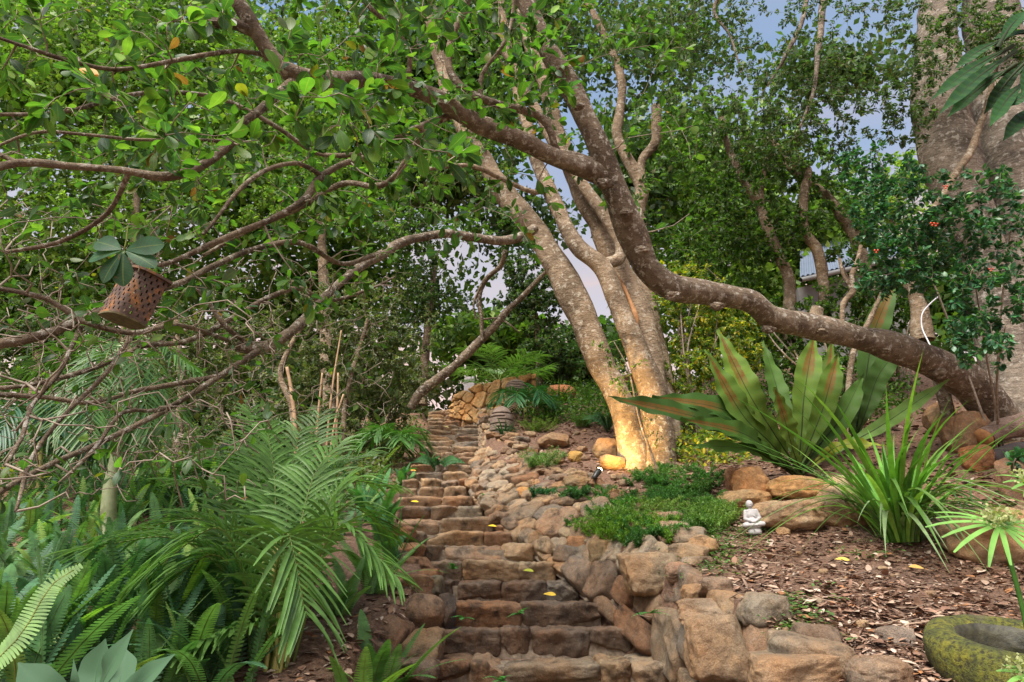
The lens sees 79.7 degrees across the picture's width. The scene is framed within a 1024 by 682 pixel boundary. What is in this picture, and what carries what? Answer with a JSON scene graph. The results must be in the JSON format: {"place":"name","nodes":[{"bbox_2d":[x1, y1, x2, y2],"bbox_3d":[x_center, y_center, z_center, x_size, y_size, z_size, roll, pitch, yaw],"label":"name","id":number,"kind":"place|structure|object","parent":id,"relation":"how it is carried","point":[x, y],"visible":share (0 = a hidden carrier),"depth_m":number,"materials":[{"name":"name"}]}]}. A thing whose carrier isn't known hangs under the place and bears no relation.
{"place":"outdoors","nodes":[
{"label":"outdoors","id":0,"kind":"place"},
{"bbox_2d":[0,366,1023,681],"bbox_3d":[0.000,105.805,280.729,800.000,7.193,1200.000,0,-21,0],"label":"ground","id":1,"kind":"structure","parent":0,"point":[316,664],"depth_m":4.43,"materials":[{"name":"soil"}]},
{"bbox_2d":[0,563,82,670],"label":"sword fern","id":2,"kind":"object","parent":1,"relation":"on","point":[11,640],"visible":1,"depth_m":2.48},
{"bbox_2d":[0,390,112,504],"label":"palm","id":3,"kind":"object","parent":1,"relation":"on","point":[20,410],"visible":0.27,"depth_m":7.88,"materials":[{"name":"plant"}]},
{"bbox_2d":[0,543,139,681],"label":"sword fern","id":4,"kind":"object","parent":1,"relation":"on","point":[56,613],"visible":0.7,"depth_m":2.72,"materials":[{"name":"plant"}]},
{"bbox_2d":[32,560,111,652],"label":"sword fern","id":5,"kind":"object","parent":1,"relation":"on","point":[78,589],"visible":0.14,"depth_m":3.04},
{"bbox_2d":[0,265,154,471],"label":"tree","id":6,"kind":"object","parent":1,"relation":"on","point":[33,326],"visible":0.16,"depth_m":11.63,"materials":[{"name":"green plant"}]},
{"bbox_2d":[16,629,174,681],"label":"agave","id":7,"kind":"object","parent":1,"relation":"on","point":[115,662],"visible":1,"depth_m":1.69,"materials":[{"name":"plant"}]},
{"bbox_2d":[1,333,218,537],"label":"slender palm","id":8,"kind":"object","parent":1,"relation":"on","point":[108,499],"visible":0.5,"depth_m":6.08,"materials":[{"name":"plant"}]},
{"bbox_2d":[0,0,227,441],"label":"canopy tree","id":9,"kind":"object","parent":1,"relation":"on","point":[130,206],"visible":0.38,"depth_m":15.15,"materials":[{"name":"green plant"}]},
{"bbox_2d":[119,464,227,499],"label":"palm","id":10,"kind":"object","parent":1,"relation":"on","point":[138,476],"visible":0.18,"depth_m":7.46,"materials":[{"name":"plant"}]},
{"bbox_2d":[143,551,218,615],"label":"sword fern","id":11,"kind":"object","parent":1,"relation":"on","point":[201,563],"visible":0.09,"depth_m":3.57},
{"bbox_2d":[77,398,315,460],"bbox_3d":[-5.234,1.476,10.156,3.913,1.134,1.164,0,-21,0],"label":"thicket shrub","id":12,"kind":"object","parent":1,"relation":"on","point":[224,428],"visible":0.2,"depth_m":10.02,"materials":[{"name":"green plant"}]},
{"bbox_2d":[0,440,402,681],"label":"fern bed","id":13,"kind":"object","parent":1,"relation":"on","point":[166,622],"visible":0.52,"depth_m":3.39,"materials":[{"name":"plant"}]},
{"bbox_2d":[161,455,272,473],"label":"palm","id":14,"kind":"object","parent":1,"relation":"on","point":[206,463],"visible":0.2,"depth_m":8.04,"materials":[{"name":"plant"}]},
{"bbox_2d":[131,274,314,456],"bbox_3d":[-5.120,0.512,11.280,3.986,3.791,2.128,-5,-22,12],"label":"tree","id":15,"kind":"object","parent":1,"relation":"on","point":[216,356],"visible":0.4,"depth_m":11.25,"materials":[{"name":"green plant"}]},
{"bbox_2d":[36,402,423,673],"bbox_3d":[-1.490,1.013,3.693,2.021,1.777,1.868,0,-21,0],"label":"clumping palm","id":16,"kind":"object","parent":1,"relation":"on","point":[270,563],"visible":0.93,"depth_m":3.48,"materials":[{"name":"plant"}]},
{"bbox_2d":[285,367,298,453],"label":"bare stem","id":17,"kind":"object","parent":1,"relation":"on","point":[294,415],"visible":0.56,"depth_m":8.86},
{"bbox_2d":[186,0,471,414],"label":"canopy tree","id":18,"kind":"object","parent":1,"relation":"on","point":[268,195],"visible":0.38,"depth_m":14.88,"materials":[{"name":"green plant"}]},
{"bbox_2d":[251,265,439,453],"bbox_3d":[-2.815,0.314,10.871,3.120,3.753,1.913,13,-24,-30],"label":"tree","id":19,"kind":"object","parent":1,"relation":"on","point":[331,352],"visible":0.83,"depth_m":10.71,"materials":[{"name":"green plant"}]},
{"bbox_2d":[319,555,371,615],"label":"sword fern","id":20,"kind":"object","parent":1,"relation":"on","point":[350,600],"visible":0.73,"depth_m":4.16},
{"bbox_2d":[281,361,432,451],"bbox_3d":[-2.430,1.106,11.789,1.592,2.716,4.039,-9,-23,21],"label":"thicket shrub","id":21,"kind":"object","parent":1,"relation":"on","point":[353,421],"visible":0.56,"depth_m":11.15,"materials":[{"name":"green plant"}]},
{"bbox_2d":[339,468,397,516],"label":"sword fern","id":22,"kind":"object","parent":1,"relation":"on","point":[365,492],"visible":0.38,"depth_m":7.03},
{"bbox_2d":[327,647,416,681],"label":"sword fern","id":23,"kind":"object","parent":1,"relation":"on","point":[363,674],"visible":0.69,"depth_m":3.23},
{"bbox_2d":[351,484,403,539],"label":"sword fern","id":24,"kind":"object","parent":1,"relation":"on","point":[388,505],"visible":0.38,"depth_m":5.94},
{"bbox_2d":[348,422,434,463],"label":"palm","id":25,"kind":"object","parent":1,"relation":"on","point":[398,437],"visible":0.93,"depth_m":9.49,"materials":[{"name":"plant"}]},
{"bbox_2d":[338,535,446,593],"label":"sword fern","id":26,"kind":"object","parent":1,"relation":"on","point":[366,577],"visible":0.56,"depth_m":4.53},
{"bbox_2d":[364,508,423,561],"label":"sword fern","id":27,"kind":"object","parent":1,"relation":"on","point":[393,550],"visible":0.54,"depth_m":5.30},
{"bbox_2d":[395,462,420,487],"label":"sword fern","id":28,"kind":"object","parent":1,"relation":"on","point":[402,473],"visible":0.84,"depth_m":8.49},
{"bbox_2d":[357,609,462,681],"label":"sword fern","id":29,"kind":"object","parent":1,"relation":"on","point":[380,661],"visible":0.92,"depth_m":3.56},
{"bbox_2d":[376,525,456,681],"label":"edging wall","id":30,"kind":"structure","parent":1,"relation":"on","point":[433,607],"depth_m":4.28,"materials":[{"name":"stone"}]},
{"bbox_2d":[382,208,472,405],"bbox_3d":[-2.078,-1.004,14.894,2.321,5.031,1.986,0,-21,0],"label":"canopy tree","id":31,"kind":"object","parent":1,"relation":"on","point":[431,293],"visible":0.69,"depth_m":14.91,"materials":[{"name":"green plant"}]},
{"bbox_2d":[410,455,465,470],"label":"broad leaf plant","id":32,"kind":"object","parent":1,"relation":"on","point":[445,462],"visible":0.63,"depth_m":9.08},
{"bbox_2d":[0,347,926,493],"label":"undergrowth","id":33,"kind":"object","parent":1,"relation":"on","point":[692,438],"visible":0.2,"depth_m":9.38,"materials":[{"name":"green plant"}]},
{"bbox_2d":[407,271,545,409],"bbox_3d":[-0.571,-0.075,10.933,2.723,2.481,0.209,-7,-22,17],"label":"leaning log","id":34,"kind":"object","parent":1,"relation":"on","point":[430,384],"visible":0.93,"depth_m":10.85,"materials":[{"name":"brown wood"}]},
{"bbox_2d":[473,250,519,340],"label":"hanging vine","id":35,"kind":"object","parent":34,"relation":"hanging from","point":[485,280],"visible":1,"depth_m":10.84,"materials":[{"name":"brown plant"}]},
{"bbox_2d":[0,0,976,431],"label":"wood","id":36,"kind":"object","parent":1,"relation":"on","point":[670,212],"visible":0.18,"depth_m":18.76,"materials":[{"name":"green plant"}]},
{"bbox_2d":[449,373,535,424],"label":"stone wall","id":37,"kind":"structure","parent":1,"relation":"on","point":[464,405],"depth_m":12.67,"materials":[{"name":"stone"}]},
{"bbox_2d":[439,342,558,385],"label":"palm","id":38,"kind":"object","parent":1,"relation":"on","point":[510,369],"visible":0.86,"depth_m":12.72,"materials":[{"name":"plant"}]},
{"bbox_2d":[489,406,512,432],"bbox_3d":[-0.178,1.588,10.316,0.492,0.977,0.492,0,-21,0],"label":"stone lantern","id":39,"kind":"object","parent":1,"relation":"on","point":[502,413],"visible":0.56,"depth_m":10.27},
{"bbox_2d":[0,0,1023,513],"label":"overhanging tree","id":40,"kind":"object","parent":1,"relation":"on","point":[598,166],"visible":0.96,"depth_m":4.01,"materials":[{"name":"green plant"}]},
{"bbox_2d":[89,226,163,285],"bbox_3d":[-1.655,-0.367,2.610,0.307,0.279,0.053,0,-21,0],"label":"leaf whorl","id":41,"kind":"object","parent":40,"relation":"hanging from","point":[118,269],"visible":1,"depth_m":2.61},
{"bbox_2d":[97,254,172,328],"bbox_3d":[-1.804,-0.259,2.930,0.243,0.487,0.427,18,-27,-39],"label":"hanging lantern","id":42,"kind":"object","parent":40,"relation":"hanging from","point":[151,292],"visible":0.9,"depth_m":2.77,"materials":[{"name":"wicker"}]},
{"bbox_2d":[932,380,954,417],"bbox_3d":[5.009,0.608,7.115,0.164,0.651,0.271,-12,-24,29],"label":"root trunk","id":43,"kind":"object","parent":40,"relation":"attached to","point":[943,395],"visible":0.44,"depth_m":7.09,"materials":[{"name":"brown plant"}]},
{"bbox_2d":[485,382,565,418],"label":"palm","id":44,"kind":"object","parent":1,"relation":"on","point":[520,397],"visible":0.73,"depth_m":11.06,"materials":[{"name":"plant"}]},
{"bbox_2d":[396,410,668,681],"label":"stone staircase","id":45,"kind":"structure","parent":1,"relation":"on","point":[561,635],"depth_m":5.10,"materials":[{"name":"stone"}]},
{"bbox_2d":[488,245,584,386],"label":"hilltop tree","id":46,"kind":"object","parent":1,"relation":"on","point":[534,302],"visible":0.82,"depth_m":14.14,"materials":[{"name":"green plant"}]},
{"bbox_2d":[517,416,559,431],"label":"feathery weed","id":47,"kind":"object","parent":1,"relation":"on","point":[536,426],"visible":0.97,"depth_m":10.32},
{"bbox_2d":[517,444,569,469],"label":"feathery weed","id":48,"kind":"object","parent":1,"relation":"on","point":[542,457],"visible":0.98,"depth_m":7.94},
{"bbox_2d":[371,0,716,468],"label":"multistem tree","id":49,"kind":"object","parent":1,"relation":"on","point":[627,292],"visible":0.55,"depth_m":9.21,"materials":[{"name":"green plant"}]},
{"bbox_2d":[537,432,569,447],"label":"boulder","id":50,"kind":"object","parent":1,"relation":"on","point":[557,439],"visible":0.93,"depth_m":9.12,"materials":[{"name":"stone"}]},
{"bbox_2d":[553,484,592,498],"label":"feathery weed","id":51,"kind":"object","parent":1,"relation":"on","point":[574,492],"visible":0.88,"depth_m":6.57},
{"bbox_2d":[562,475,588,487],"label":"boulder","id":52,"kind":"object","parent":1,"relation":"on","point":[576,480],"visible":0.74,"depth_m":7.01,"materials":[{"name":"stone"}]},
{"bbox_2d":[561,332,625,372],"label":"palm","id":53,"kind":"object","parent":1,"relation":"on","point":[617,355],"visible":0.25,"depth_m":12.99,"materials":[{"name":"plant"}]},
{"bbox_2d":[582,412,612,432],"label":"broad leaf plant","id":54,"kind":"object","parent":1,"relation":"on","point":[607,424],"visible":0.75,"depth_m":9.73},
{"bbox_2d":[588,539,609,563],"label":"boulder","id":55,"kind":"object","parent":1,"relation":"on","point":[597,548],"visible":0.55,"depth_m":5.24,"materials":[{"name":"stone"}]},
{"bbox_2d":[592,437,616,457],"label":"boulder","id":56,"kind":"object","parent":1,"relation":"on","point":[603,446],"visible":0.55,"depth_m":8.31,"materials":[{"name":"stone"}]},
{"bbox_2d":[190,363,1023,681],"bbox_3d":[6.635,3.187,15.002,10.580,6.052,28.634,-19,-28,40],"label":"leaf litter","id":57,"kind":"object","parent":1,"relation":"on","point":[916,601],"visible":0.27,"depth_m":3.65,"materials":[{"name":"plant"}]},
{"bbox_2d":[599,454,625,469],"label":"boulder","id":58,"kind":"object","parent":1,"relation":"on","point":[610,462],"visible":0.92,"depth_m":7.73,"materials":[{"name":"stone"}]},
{"bbox_2d":[613,341,666,472],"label":"sapling","id":59,"kind":"object","parent":1,"relation":"on","point":[647,442],"visible":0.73,"depth_m":7.40,"materials":[{"name":"brown plant"}]},
{"bbox_2d":[591,339,647,396],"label":"sapling","id":60,"kind":"object","parent":59,"relation":"attached to","point":[618,365],"visible":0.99,"depth_m":7.78,"materials":[{"name":"green plant"}]},
{"bbox_2d":[616,551,677,596],"bbox_3d":[0.982,1.683,4.434,0.422,0.311,0.317,0,-21,0],"label":"boulder","id":61,"kind":"object","parent":1,"relation":"on","point":[642,574],"visible":0.81,"depth_m":4.32,"materials":[{"name":"stone"}]},
{"bbox_2d":[563,460,747,547],"bbox_3d":[1.415,1.561,6.145,1.837,1.122,2.568,0,-21,0],"label":"asparagus fern","id":62,"kind":"object","parent":1,"relation":"on","point":[708,510],"visible":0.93,"depth_m":5.64,"materials":[{"name":"plant"}]},
{"bbox_2d":[465,408,865,681],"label":"retaining wall","id":63,"kind":"structure","parent":1,"relation":"on","point":[503,505],"depth_m":4.84,"materials":[{"name":"stone"}]},
{"bbox_2d":[676,598,724,624],"bbox_3d":[1.091,1.516,3.431,0.326,0.145,0.247,-4,-21,10],"label":"boulder","id":64,"kind":"object","parent":63,"relation":"on","point":[688,607],"visible":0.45,"depth_m":3.39,"materials":[{"name":"stone"}]},
{"bbox_2d":[684,613,747,681],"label":"boulder","id":65,"kind":"object","parent":63,"relation":"on","point":[715,649],"visible":0.89,"depth_m":2.88,"materials":[{"name":"stone"}]},
{"bbox_2d":[664,561,685,583],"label":"boulder","id":66,"kind":"object","parent":1,"relation":"on","point":[671,569],"visible":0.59,"depth_m":4.18,"materials":[{"name":"stone"}]},
{"bbox_2d":[680,583,703,598],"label":"boulder","id":67,"kind":"object","parent":1,"relation":"on","point":[688,590],"visible":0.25,"depth_m":3.68,"materials":[{"name":"stone"}]},
{"bbox_2d":[651,251,765,438],"bbox_3d":[3.011,-0.017,9.088,1.911,2.927,1.019,3,-21,-9],"label":"yellow green shrub","id":68,"kind":"object","parent":1,"relation":"on","point":[697,358],"visible":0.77,"depth_m":9.00,"materials":[{"name":"green plant"}]},
{"bbox_2d":[653,169,786,385],"bbox_3d":[4.342,-1.410,12.902,3.043,5.017,1.745,0,-21,0],"label":"hilltop tree","id":69,"kind":"object","parent":1,"relation":"on","point":[738,218],"visible":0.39,"depth_m":13.14,"materials":[{"name":"green plant"}]},
{"bbox_2d":[568,513,913,639],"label":"creeping weeds","id":70,"kind":"object","parent":1,"relation":"on","point":[792,598],"visible":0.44,"depth_m":4.20,"materials":[{"name":"green plant"}]},
{"bbox_2d":[717,489,771,509],"bbox_3d":[2.215,1.524,5.854,0.485,0.205,0.365,0,-21,0],"label":"boulder","id":71,"kind":"object","parent":1,"relation":"on","point":[754,496],"visible":0.51,"depth_m":5.72,"materials":[{"name":"stone"}]},
{"bbox_2d":[678,105,812,343],"bbox_3d":[3.999,-2.135,10.624,2.236,4.572,1.791,0,-21,0],"label":"slim tree","id":72,"kind":"object","parent":1,"relation":"on","point":[768,232],"visible":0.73,"depth_m":10.52,"materials":[{"name":"green plant"}]},
{"bbox_2d":[730,466,769,491],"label":"boulder","id":73,"kind":"object","parent":1,"relation":"on","point":[752,477],"visible":0.55,"depth_m":5.99,"materials":[{"name":"stone"}]},
{"bbox_2d":[743,500,765,534],"bbox_3d":[1.947,1.429,4.975,0.180,0.270,0.109,-7,-22,8],"label":"seated statue","id":74,"kind":"object","parent":1,"relation":"on","point":[751,517],"visible":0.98,"depth_m":4.94,"materials":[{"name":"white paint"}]},
{"bbox_2d":[642,89,893,298],"bbox_3d":[4.784,-2.781,11.423,4.456,4.464,1.499,0,-21,0],"label":"slim tree","id":75,"kind":"object","parent":1,"relation":"on","point":[829,201],"visible":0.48,"depth_m":11.19,"materials":[{"name":"green plant"}]},
{"bbox_2d":[608,328,948,475],"bbox_3d":[2.821,0.590,6.686,3.763,1.770,1.360,0,-21,0],"label":"birds nest fern","id":76,"kind":"object","parent":1,"relation":"on","point":[726,412],"visible":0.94,"depth_m":6.38,"materials":[{"name":"plant"}]},
{"bbox_2d":[752,498,827,530],"bbox_3d":[2.261,1.437,5.054,0.570,0.266,0.433,0,-21,0],"label":"boulder","id":77,"kind":"object","parent":1,"relation":"on","point":[814,519],"visible":0.75,"depth_m":4.88,"materials":[{"name":"stone"}]},
{"bbox_2d":[766,475,824,498],"bbox_3d":[2.730,1.422,5.892,0.560,0.255,0.432,0,-21,0],"label":"boulder","id":78,"kind":"object","parent":1,"relation":"on","point":[778,488],"visible":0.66,"depth_m":5.73,"materials":[{"name":"stone"}]},
{"bbox_2d":[746,650,845,681],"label":"boulder","id":79,"kind":"object","parent":1,"relation":"on","point":[765,666],"visible":0.84,"depth_m":2.34,"materials":[{"name":"stone"}]},
{"bbox_2d":[692,225,910,400],"bbox_3d":[4.607,-0.558,9.856,3.220,3.368,1.350,-7,-22,17],"label":"hillside shrub","id":80,"kind":"object","parent":1,"relation":"on","point":[829,303],"visible":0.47,"depth_m":9.69,"materials":[{"name":"green plant"}]},
{"bbox_2d":[736,118,873,316],"bbox_3d":[5.233,-1.895,10.612,2.452,4.256,1.538,0,-21,0],"label":"slim tree","id":81,"kind":"object","parent":1,"relation":"on","point":[803,180],"visible":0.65,"depth_m":10.70,"materials":[{"name":"green plant"}]},
{"bbox_2d":[599,0,1023,411],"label":"strangler tree","id":82,"kind":"object","parent":1,"relation":"on","point":[941,140],"visible":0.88,"depth_m":8.86,"materials":[{"name":"green plant"}]},
{"bbox_2d":[813,475,872,526],"bbox_3d":[2.763,1.369,5.135,0.522,0.487,0.376,0,-21,0],"label":"boulder","id":83,"kind":"object","parent":1,"relation":"on","point":[832,520],"visible":0.3,"depth_m":4.97,"materials":[{"name":"stone"}]},
{"bbox_2d":[838,245,862,320],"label":"dead sapling","id":84,"kind":"object","parent":1,"relation":"on","point":[850,294],"visible":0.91,"depth_m":8.43,"materials":[{"name":"wood"}]},
{"bbox_2d":[796,229,905,356],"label":"garden building","id":85,"kind":"structure","parent":1,"relation":"on","point":[807,269],"depth_m":15.11,"materials":[{"name":"metal"}]},
{"bbox_2d":[838,292,880,441],"bbox_3d":[4.243,0.242,7.408,0.981,1.993,0.102,0,-21,0],"label":"leaning pole","id":86,"kind":"object","parent":1,"relation":"on","point":[852,357],"visible":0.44,"depth_m":7.39,"materials":[{"name":"brown plant"}]},
{"bbox_2d":[841,280,897,436],"bbox_3d":[4.502,0.153,7.604,1.234,2.272,0.351,0,-21,0],"label":"birds nest fern","id":87,"kind":"object","parent":1,"relation":"on","point":[877,372],"visible":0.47,"depth_m":7.45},
{"bbox_2d":[721,349,1023,574],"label":"strappy plant","id":88,"kind":"object","parent":1,"relation":"on","point":[894,500],"visible":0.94,"depth_m":4.40,"materials":[{"name":"plant"}]},
{"bbox_2d":[842,655,914,681],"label":"boulder","id":89,"kind":"object","parent":1,"relation":"on","point":[877,668],"visible":0.95,"depth_m":2.25,"materials":[{"name":"stone"}]},
{"bbox_2d":[821,219,961,393],"bbox_3d":[5.712,-0.640,9.514,3.841,3.534,1.112,7,-22,-18],"label":"hillside shrub","id":90,"kind":"object","parent":1,"relation":"on","point":[833,251],"visible":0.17,"depth_m":9.74,"materials":[{"name":"green plant"}]},
{"bbox_2d":[870,625,916,645],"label":"boulder","id":91,"kind":"object","parent":1,"relation":"on","point":[895,633],"visible":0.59,"depth_m":2.73,"materials":[{"name":"stone"}]},
{"bbox_2d":[903,281,935,342],"bbox_3d":[5.618,-0.408,8.508,0.295,0.866,0.284,0,-21,0],"label":"tree stump","id":92,"kind":"object","parent":1,"relation":"on","point":[917,305],"visible":0.73,"depth_m":8.40,"materials":[{"name":"wood"}]},
{"bbox_2d":[834,139,1023,448],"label":"orange jasmine","id":93,"kind":"object","parent":1,"relation":"on","point":[969,313],"visible":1,"depth_m":6.09,"materials":[{"name":"green plant"}]},
{"bbox_2d":[922,402,958,436],"bbox_3d":[5.141,0.969,7.343,0.393,0.528,0.293,0,-21,0],"label":"boulder","id":94,"kind":"object","parent":1,"relation":"on","point":[930,414],"visible":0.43,"depth_m":7.29,"materials":[{"name":"stone"}]},
{"bbox_2d":[909,65,998,255],"bbox_3d":[5.782,-2.450,8.007,2.017,3.070,0.108,0,-21,0],"label":"leaning pole","id":95,"kind":"object","parent":1,"relation":"on","point":[968,155],"visible":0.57,"depth_m":8.01,"materials":[{"name":"brown plant"}]},
{"bbox_2d":[938,411,996,452],"bbox_3d":[4.922,1.024,6.622,0.508,0.552,0.407,0,-21,0],"label":"boulder","id":96,"kind":"object","parent":1,"relation":"on","point":[954,426],"visible":0.52,"depth_m":6.52,"materials":[{"name":"stone"}]},
{"bbox_2d":[923,614,1023,681],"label":"stone basin","id":97,"kind":"object","parent":1,"relation":"on","point":[965,648],"visible":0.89,"depth_m":2.37,"materials":[{"name":"green stone"}]},
{"bbox_2d":[925,503,1023,625],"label":"umbrella sedge","id":98,"kind":"object","parent":1,"relation":"on","point":[995,521],"visible":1,"depth_m":1.38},
{"bbox_2d":[958,444,994,471],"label":"boulder","id":99,"kind":"object","parent":1,"relation":"on","point":[986,461],"visible":0.64,"depth_m":6.00,"materials":[{"name":"stone"}]},
{"bbox_2d":[931,12,1023,140],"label":"glossy leaf tree","id":100,"kind":"object","parent":1,"relation":"on","point":[1003,97],"visible":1,"depth_m":2.86,"materials":[{"name":"green plant"}]},
{"bbox_2d":[936,507,1023,563],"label":"boulder","id":101,"kind":"object","parent":1,"relation":"on","point":[952,542],"visible":0.53,"depth_m":4.11,"materials":[{"name":"stone"}]},
{"bbox_2d":[974,412,1023,445],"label":"boulder","id":102,"kind":"object","parent":1,"relation":"on","point":[984,432],"visible":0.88,"depth_m":6.34,"materials":[{"name":"brown stone"}]},
{"bbox_2d":[994,457,1023,499],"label":"boulder","id":103,"kind":"object","parent":1,"relation":"on","point":[1000,478],"visible":0.59,"depth_m":5.35,"materials":[{"name":"stone"}]},
{"bbox_2d":[994,442,1023,460],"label":"boulder","id":104,"kind":"object","parent":1,"relation":"on","point":[1000,451],"visible":0.36,"depth_m":6.20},
{"bbox_2d":[995,653,1023,681],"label":"umbrella sedge","id":105,"kind":"object","parent":1,"relation":"on","point":[1019,666],"visible":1,"depth_m":1.34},
{"bbox_2d":[996,468,1023,495],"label":"umbrella sedge","id":106,"kind":"object","parent":1,"relation":"on","point":[1020,476],"visible":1,"depth_m":1.59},
{"bbox_2d":[1004,446,1023,478],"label":"edge shrub","id":107,"kind":"object","parent":1,"relation":"on","point":[1017,454],"visible":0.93,"depth_m":2.97,"materials":[{"name":"green plant"}]},
{"bbox_2d":[0,0,1023,414],"label":"sky","id":108,"kind":"structure","parent":0,"point":[767,26],"materials":[{"name":"blue"}]},
{"bbox_2d":[840,149,932,273],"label":"distant tree","id":109,"kind":"object","parent":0,"point":[922,185],"visible":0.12,"depth_m":25.56,"materials":[{"name":"green plant"}]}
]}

